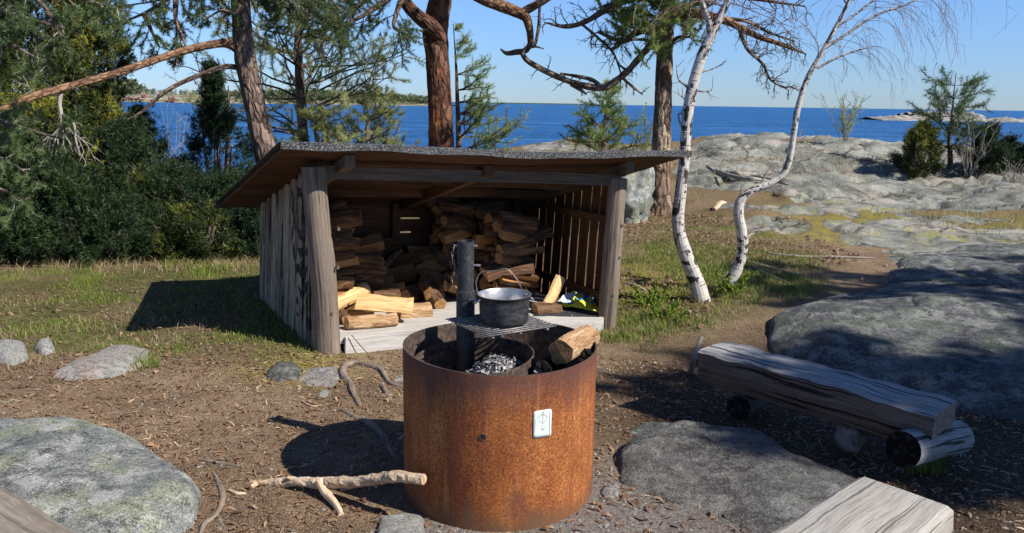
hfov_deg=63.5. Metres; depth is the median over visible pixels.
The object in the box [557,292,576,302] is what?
paper sheet
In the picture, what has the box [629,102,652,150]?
shrub
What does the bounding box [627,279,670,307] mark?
shrub
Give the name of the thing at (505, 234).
firewood log
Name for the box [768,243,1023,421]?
rock slab
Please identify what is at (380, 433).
root
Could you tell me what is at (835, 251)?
leaf litter
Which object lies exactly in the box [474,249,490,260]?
firewood log
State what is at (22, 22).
pine tree
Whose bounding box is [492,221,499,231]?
firewood log
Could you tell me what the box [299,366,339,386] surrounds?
rock
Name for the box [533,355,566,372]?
firewood log
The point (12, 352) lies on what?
rock
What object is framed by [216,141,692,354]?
log shelter
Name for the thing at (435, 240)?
firewood log
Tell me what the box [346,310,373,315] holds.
firewood log
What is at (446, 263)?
firewood log
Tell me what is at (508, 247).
firewood log
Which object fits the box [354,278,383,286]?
firewood log
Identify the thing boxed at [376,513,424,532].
rock
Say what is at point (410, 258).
firewood log
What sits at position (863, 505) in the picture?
log bench
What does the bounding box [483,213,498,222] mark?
firewood log
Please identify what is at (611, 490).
rock
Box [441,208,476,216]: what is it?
firewood log
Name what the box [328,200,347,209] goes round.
firewood log
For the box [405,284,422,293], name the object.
firewood log
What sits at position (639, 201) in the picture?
boulder
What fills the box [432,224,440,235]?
firewood log
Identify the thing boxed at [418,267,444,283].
firewood log
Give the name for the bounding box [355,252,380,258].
firewood log
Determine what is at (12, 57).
juniper
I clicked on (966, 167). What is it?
shrub
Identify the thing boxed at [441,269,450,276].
firewood log
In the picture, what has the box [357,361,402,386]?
root
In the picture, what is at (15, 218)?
juniper
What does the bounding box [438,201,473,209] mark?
firewood log
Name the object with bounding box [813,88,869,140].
shrub
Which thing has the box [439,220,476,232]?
firewood log
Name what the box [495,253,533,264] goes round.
firewood log
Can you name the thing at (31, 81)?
juniper
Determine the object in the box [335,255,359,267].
firewood log
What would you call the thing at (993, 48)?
sky
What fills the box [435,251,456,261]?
firewood log
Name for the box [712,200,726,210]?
bark piece
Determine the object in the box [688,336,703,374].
stick
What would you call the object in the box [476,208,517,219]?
firewood log
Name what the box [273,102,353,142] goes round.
pine tree
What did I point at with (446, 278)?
firewood log
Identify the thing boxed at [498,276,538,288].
firewood log
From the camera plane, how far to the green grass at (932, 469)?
6.63 m
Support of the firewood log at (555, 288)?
on the firewood log at (545, 307)
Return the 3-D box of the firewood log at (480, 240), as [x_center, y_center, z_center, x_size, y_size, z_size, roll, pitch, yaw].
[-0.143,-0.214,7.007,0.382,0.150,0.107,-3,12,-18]
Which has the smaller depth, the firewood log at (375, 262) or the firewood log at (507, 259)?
the firewood log at (375, 262)
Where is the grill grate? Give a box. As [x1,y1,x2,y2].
[446,240,556,372]
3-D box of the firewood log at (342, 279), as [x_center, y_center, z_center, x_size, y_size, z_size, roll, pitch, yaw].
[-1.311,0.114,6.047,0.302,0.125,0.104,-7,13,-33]
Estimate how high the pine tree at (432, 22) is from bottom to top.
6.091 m
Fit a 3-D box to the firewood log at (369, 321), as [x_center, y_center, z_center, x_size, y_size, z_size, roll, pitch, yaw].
[-0.983,0.383,5.780,0.379,0.116,0.105,-6,13,-30]
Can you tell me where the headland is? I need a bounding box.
[63,94,454,105]
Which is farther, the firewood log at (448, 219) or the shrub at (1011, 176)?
the shrub at (1011, 176)
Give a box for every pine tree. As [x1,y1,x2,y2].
[0,0,137,233]
[0,0,381,199]
[168,0,425,164]
[259,0,550,147]
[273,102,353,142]
[331,78,420,145]
[451,21,529,150]
[520,0,810,215]
[558,77,649,151]
[905,65,995,169]
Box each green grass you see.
[0,256,341,364]
[119,255,958,476]
[603,223,832,342]
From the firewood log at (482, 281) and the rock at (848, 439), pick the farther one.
the firewood log at (482, 281)
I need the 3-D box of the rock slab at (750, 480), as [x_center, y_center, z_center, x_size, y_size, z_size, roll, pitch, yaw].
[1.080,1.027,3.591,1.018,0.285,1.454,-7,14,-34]
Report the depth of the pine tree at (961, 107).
16.48 m
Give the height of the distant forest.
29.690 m
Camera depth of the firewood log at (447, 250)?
7.00 m
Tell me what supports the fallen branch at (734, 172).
on the ground at (840, 210)
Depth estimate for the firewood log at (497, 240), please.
6.84 m
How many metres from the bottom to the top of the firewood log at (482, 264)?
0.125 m
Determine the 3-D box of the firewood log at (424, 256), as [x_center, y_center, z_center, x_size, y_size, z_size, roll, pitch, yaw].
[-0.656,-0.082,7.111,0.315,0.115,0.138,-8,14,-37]
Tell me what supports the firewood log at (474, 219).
on the firewood log at (430, 240)
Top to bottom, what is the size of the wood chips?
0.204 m
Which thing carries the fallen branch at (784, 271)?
on the ground at (840, 210)
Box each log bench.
[0,487,75,532]
[698,342,973,467]
[771,477,953,532]
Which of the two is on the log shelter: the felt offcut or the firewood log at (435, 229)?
the felt offcut
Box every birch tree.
[632,0,811,302]
[717,0,1015,293]
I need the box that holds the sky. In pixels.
[13,0,1023,110]
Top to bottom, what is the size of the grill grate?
0.605 m
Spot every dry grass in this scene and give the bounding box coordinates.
[0,249,259,280]
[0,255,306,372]
[554,135,1023,240]
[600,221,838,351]
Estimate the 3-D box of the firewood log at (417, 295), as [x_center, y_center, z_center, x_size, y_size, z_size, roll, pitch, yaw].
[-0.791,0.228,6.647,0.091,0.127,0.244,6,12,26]
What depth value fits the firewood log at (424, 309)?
6.17 m
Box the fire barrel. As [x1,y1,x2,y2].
[403,322,596,531]
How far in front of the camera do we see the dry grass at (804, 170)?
15.85 m
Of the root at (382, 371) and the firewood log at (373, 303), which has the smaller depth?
the root at (382, 371)
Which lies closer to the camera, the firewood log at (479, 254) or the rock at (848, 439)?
the rock at (848, 439)
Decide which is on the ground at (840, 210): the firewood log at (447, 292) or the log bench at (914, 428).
the log bench at (914, 428)
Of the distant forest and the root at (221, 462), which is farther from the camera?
the distant forest
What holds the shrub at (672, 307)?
on the ground at (840, 210)
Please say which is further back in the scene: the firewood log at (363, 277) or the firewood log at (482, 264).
the firewood log at (482, 264)
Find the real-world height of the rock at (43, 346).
0.238 m
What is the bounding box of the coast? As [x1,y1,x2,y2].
[452,102,598,104]
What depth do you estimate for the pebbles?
4.19 m
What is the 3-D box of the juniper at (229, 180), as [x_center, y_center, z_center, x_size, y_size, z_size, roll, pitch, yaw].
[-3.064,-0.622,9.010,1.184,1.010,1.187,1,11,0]
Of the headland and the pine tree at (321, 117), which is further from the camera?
the headland
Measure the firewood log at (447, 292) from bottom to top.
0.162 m
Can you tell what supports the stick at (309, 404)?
on the ground at (840, 210)
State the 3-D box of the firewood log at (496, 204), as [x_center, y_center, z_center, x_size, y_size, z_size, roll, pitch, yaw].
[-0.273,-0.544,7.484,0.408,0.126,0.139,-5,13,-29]
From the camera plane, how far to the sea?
197.62 m
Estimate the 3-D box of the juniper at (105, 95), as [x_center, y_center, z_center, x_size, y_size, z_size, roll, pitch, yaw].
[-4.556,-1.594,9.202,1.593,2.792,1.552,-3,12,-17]
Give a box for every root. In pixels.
[198,470,225,532]
[199,459,240,467]
[338,360,361,406]
[339,410,398,461]
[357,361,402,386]
[380,383,393,402]
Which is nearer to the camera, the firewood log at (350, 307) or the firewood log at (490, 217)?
the firewood log at (350, 307)
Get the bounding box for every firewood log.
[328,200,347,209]
[329,206,362,228]
[330,221,352,232]
[331,232,352,242]
[333,237,360,250]
[334,250,354,261]
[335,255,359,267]
[336,266,354,275]
[336,274,353,288]
[337,282,350,290]
[337,289,355,304]
[338,282,370,309]
[339,308,350,324]
[344,303,355,309]
[344,312,397,328]
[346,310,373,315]
[352,265,386,274]
[353,232,376,237]
[354,273,380,282]
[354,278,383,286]
[355,233,384,252]
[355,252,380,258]
[355,294,413,314]
[358,259,384,265]
[370,286,386,293]
[373,289,400,296]
[377,282,404,289]
[380,271,394,283]
[384,248,403,269]
[385,287,408,292]
[387,263,416,282]
[393,248,425,267]
[397,302,432,318]
[401,290,424,300]
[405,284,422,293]
[406,246,430,252]
[415,258,446,274]
[417,252,435,260]
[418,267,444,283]
[419,278,446,308]
[424,286,444,301]
[427,197,460,206]
[429,234,441,248]
[431,205,448,215]
[431,234,438,244]
[431,280,448,291]
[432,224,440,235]
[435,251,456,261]
[437,217,476,236]
[437,256,452,270]
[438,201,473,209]
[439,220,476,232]
[439,230,471,243]
[440,214,471,225]
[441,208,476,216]
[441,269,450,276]
[442,237,471,248]
[443,244,456,257]
[443,274,449,283]
[444,286,452,295]
[448,274,456,294]
[448,280,476,296]
[462,198,504,210]
[472,233,493,248]
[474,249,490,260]
[474,269,477,282]
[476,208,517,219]
[476,261,486,272]
[479,220,486,230]
[479,262,510,281]
[479,277,488,289]
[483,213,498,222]
[483,223,498,237]
[483,245,495,250]
[485,280,526,288]
[487,254,494,264]
[490,251,528,257]
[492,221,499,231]
[492,237,507,245]
[492,281,535,298]
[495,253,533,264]
[496,235,534,254]
[497,211,538,229]
[498,227,527,242]
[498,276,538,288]
[499,222,535,233]
[502,263,534,275]
[505,273,538,282]
[510,246,544,256]
[527,224,553,242]
[532,301,562,313]
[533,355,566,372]
[543,274,564,302]
[548,325,599,363]
[578,348,593,361]
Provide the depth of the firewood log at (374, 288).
6.39 m
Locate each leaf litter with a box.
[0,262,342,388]
[594,199,904,352]
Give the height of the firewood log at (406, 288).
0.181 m
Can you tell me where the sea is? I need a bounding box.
[20,97,1023,172]
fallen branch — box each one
[249,470,426,515]
[623,282,647,292]
[706,165,789,185]
[715,169,785,181]
[747,261,799,283]
[769,252,874,257]
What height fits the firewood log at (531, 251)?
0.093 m
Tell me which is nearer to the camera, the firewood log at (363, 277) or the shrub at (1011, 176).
the firewood log at (363, 277)
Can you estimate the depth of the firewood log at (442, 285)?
6.63 m
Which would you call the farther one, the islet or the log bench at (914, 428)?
the islet
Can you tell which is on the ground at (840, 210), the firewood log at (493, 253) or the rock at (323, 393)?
the rock at (323, 393)
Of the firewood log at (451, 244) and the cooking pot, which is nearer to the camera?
the cooking pot
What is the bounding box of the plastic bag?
[556,291,598,310]
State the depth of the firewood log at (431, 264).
7.03 m
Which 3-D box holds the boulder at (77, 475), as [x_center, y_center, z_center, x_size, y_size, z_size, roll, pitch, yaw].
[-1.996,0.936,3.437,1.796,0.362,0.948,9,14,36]
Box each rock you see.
[0,339,28,365]
[34,338,54,355]
[51,345,149,380]
[265,360,301,381]
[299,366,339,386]
[318,390,329,396]
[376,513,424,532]
[395,375,402,382]
[600,483,619,498]
[630,422,671,436]
[834,423,869,454]
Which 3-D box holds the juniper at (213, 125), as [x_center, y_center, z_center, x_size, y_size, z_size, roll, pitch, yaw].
[-3.672,-1.508,10.127,1.390,2.217,1.285,1,11,0]
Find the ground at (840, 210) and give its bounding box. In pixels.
[0,132,1023,532]
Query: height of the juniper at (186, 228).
0.771 m
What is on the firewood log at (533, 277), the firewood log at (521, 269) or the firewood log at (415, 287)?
the firewood log at (521, 269)
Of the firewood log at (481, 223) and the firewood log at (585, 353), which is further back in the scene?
the firewood log at (481, 223)
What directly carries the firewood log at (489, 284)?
on the firewood log
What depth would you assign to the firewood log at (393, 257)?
6.86 m
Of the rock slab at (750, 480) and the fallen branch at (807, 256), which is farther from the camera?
the fallen branch at (807, 256)
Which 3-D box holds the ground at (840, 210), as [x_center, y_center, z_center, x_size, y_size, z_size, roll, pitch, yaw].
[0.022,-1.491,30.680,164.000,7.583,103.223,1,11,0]
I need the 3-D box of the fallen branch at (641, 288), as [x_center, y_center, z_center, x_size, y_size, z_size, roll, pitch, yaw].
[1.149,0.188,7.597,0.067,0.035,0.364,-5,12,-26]
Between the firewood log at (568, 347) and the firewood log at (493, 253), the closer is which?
the firewood log at (568, 347)
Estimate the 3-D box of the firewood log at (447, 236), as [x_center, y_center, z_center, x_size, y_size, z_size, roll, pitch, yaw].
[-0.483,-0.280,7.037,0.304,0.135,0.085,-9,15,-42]
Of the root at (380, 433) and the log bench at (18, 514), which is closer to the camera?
the log bench at (18, 514)
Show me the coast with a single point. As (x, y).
(537, 103)
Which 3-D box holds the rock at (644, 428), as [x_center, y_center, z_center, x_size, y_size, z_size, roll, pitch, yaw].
[0.748,0.931,4.283,0.352,0.214,0.291,1,11,0]
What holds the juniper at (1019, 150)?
on the ground at (840, 210)
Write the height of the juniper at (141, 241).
0.692 m
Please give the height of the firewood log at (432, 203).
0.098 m
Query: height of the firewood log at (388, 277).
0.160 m
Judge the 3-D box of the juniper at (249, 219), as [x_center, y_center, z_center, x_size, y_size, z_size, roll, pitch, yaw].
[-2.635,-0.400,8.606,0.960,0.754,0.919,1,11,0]
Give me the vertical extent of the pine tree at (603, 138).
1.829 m
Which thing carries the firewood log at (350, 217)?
on the firewood log at (333, 228)
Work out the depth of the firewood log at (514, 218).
6.71 m
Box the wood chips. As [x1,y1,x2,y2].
[0,340,1023,532]
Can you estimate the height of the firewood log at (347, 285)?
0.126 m
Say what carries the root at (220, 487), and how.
on the ground at (840, 210)
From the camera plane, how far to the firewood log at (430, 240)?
7.18 m
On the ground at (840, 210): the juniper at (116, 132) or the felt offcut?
the juniper at (116, 132)
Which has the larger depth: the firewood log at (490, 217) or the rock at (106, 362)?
the firewood log at (490, 217)
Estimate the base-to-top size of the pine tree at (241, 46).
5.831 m
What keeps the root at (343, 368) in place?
on the ground at (840, 210)
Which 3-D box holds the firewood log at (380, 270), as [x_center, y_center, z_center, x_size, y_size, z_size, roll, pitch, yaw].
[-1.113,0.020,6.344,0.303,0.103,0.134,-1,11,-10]
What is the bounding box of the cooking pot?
[473,268,533,326]
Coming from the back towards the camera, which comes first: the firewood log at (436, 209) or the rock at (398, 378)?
the firewood log at (436, 209)
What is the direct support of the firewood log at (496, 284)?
on the log shelter
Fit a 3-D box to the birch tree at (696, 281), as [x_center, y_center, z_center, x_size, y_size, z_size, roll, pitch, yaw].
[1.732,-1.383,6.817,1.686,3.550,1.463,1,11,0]
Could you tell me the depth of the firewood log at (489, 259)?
6.86 m
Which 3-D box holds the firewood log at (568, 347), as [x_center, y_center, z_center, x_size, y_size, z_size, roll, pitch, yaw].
[0.257,0.318,3.398,0.112,0.122,0.327,6,12,25]
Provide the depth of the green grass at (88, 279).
6.29 m
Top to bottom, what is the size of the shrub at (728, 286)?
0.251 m
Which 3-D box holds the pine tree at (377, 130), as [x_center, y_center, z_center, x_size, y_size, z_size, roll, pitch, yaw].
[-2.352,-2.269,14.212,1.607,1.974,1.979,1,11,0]
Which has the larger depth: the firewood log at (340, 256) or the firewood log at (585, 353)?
the firewood log at (340, 256)
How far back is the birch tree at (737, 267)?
7.01 m
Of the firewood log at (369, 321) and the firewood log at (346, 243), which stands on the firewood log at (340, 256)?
the firewood log at (346, 243)
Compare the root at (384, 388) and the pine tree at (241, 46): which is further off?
the pine tree at (241, 46)
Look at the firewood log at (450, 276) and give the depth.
6.71 m
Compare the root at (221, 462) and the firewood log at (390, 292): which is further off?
the firewood log at (390, 292)
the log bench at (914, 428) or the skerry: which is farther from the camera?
the skerry
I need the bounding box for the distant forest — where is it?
[95,77,427,103]
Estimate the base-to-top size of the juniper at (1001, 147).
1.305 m
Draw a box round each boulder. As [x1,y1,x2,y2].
[0,417,200,532]
[599,167,654,223]
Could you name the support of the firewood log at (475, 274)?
on the firewood log
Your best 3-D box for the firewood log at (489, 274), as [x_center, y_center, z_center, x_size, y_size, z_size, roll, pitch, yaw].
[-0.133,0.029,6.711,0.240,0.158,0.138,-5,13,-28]
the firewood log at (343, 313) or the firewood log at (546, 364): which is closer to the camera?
the firewood log at (546, 364)
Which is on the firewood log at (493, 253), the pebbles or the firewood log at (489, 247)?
the firewood log at (489, 247)
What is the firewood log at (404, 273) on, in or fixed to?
on the firewood log
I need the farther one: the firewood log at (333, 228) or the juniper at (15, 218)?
the juniper at (15, 218)
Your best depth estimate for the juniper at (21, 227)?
7.64 m
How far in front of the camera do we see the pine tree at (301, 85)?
12.65 m
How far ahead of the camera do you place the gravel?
3.24 m
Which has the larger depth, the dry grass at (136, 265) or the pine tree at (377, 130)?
the pine tree at (377, 130)
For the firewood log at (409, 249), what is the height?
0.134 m
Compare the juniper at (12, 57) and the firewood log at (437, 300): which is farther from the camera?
the juniper at (12, 57)
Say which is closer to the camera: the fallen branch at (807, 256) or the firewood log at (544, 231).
the firewood log at (544, 231)
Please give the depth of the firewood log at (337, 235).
5.97 m
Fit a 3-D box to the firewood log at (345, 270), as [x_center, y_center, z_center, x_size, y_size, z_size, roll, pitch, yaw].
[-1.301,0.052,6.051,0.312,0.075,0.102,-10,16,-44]
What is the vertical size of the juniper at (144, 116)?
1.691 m
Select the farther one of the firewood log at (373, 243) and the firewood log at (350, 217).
the firewood log at (373, 243)
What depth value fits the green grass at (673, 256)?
8.17 m
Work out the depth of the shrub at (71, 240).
7.75 m
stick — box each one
[228,489,245,494]
[301,400,321,406]
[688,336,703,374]
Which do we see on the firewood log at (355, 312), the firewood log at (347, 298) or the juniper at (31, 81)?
the firewood log at (347, 298)
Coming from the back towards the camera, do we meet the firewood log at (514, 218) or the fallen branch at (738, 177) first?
the fallen branch at (738, 177)
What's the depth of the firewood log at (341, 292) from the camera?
6.08 m
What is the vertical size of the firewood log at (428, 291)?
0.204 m
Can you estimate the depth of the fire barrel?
3.16 m
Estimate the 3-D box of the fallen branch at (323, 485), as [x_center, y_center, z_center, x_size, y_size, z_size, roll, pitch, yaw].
[-0.735,0.860,3.371,0.872,0.230,0.262,3,11,12]
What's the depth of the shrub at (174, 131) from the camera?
11.79 m
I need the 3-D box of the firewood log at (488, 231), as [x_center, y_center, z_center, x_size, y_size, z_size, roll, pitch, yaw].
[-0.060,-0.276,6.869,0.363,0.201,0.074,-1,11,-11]
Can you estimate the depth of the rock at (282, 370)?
4.89 m
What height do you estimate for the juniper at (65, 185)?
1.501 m
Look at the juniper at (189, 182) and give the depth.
8.48 m
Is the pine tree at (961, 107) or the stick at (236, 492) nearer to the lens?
the stick at (236, 492)
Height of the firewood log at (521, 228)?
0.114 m
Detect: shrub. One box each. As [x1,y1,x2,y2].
[51,220,117,260]
[125,93,200,163]
[141,213,200,254]
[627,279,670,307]
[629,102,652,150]
[648,297,687,321]
[711,269,749,296]
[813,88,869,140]
[947,112,1009,177]
[998,156,1023,182]
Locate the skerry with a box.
[897,110,985,117]
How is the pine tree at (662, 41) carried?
on the ground at (840, 210)
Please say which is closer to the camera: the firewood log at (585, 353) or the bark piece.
the firewood log at (585, 353)
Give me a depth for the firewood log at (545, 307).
6.53 m
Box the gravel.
[346,474,730,532]
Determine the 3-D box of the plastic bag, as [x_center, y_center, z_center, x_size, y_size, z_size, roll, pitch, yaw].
[0.526,0.278,6.872,0.432,0.131,0.370,1,11,0]
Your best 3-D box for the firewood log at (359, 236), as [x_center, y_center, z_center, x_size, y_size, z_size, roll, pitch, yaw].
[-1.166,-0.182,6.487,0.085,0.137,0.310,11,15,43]
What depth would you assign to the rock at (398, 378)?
4.98 m
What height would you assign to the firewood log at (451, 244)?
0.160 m
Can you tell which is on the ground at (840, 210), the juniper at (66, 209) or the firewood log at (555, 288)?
the juniper at (66, 209)
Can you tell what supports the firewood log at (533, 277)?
on the firewood log at (505, 280)
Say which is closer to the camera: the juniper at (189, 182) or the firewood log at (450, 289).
the firewood log at (450, 289)
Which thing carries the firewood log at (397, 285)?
on the firewood log
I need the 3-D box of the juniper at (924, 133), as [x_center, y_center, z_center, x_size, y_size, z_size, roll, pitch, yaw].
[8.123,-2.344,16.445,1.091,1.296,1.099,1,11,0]
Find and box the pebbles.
[0,343,1023,532]
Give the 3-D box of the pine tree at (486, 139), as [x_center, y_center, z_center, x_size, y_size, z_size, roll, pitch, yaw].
[-0.336,-2.578,13.526,1.369,2.843,1.598,1,11,0]
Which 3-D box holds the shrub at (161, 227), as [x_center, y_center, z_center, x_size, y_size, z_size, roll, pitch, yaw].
[-3.445,-0.319,8.211,0.621,0.560,0.638,1,11,0]
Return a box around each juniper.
[0,0,175,224]
[0,114,88,266]
[0,118,129,264]
[0,195,79,263]
[1,0,77,214]
[9,156,149,262]
[41,0,172,209]
[56,201,169,267]
[57,113,203,253]
[110,152,232,251]
[125,98,175,177]
[147,196,246,264]
[173,52,255,215]
[191,165,253,242]
[209,208,260,258]
[887,117,946,177]
[952,118,1021,175]
[984,141,1023,171]
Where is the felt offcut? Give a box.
[533,307,597,316]
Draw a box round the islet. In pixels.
[859,114,1023,121]

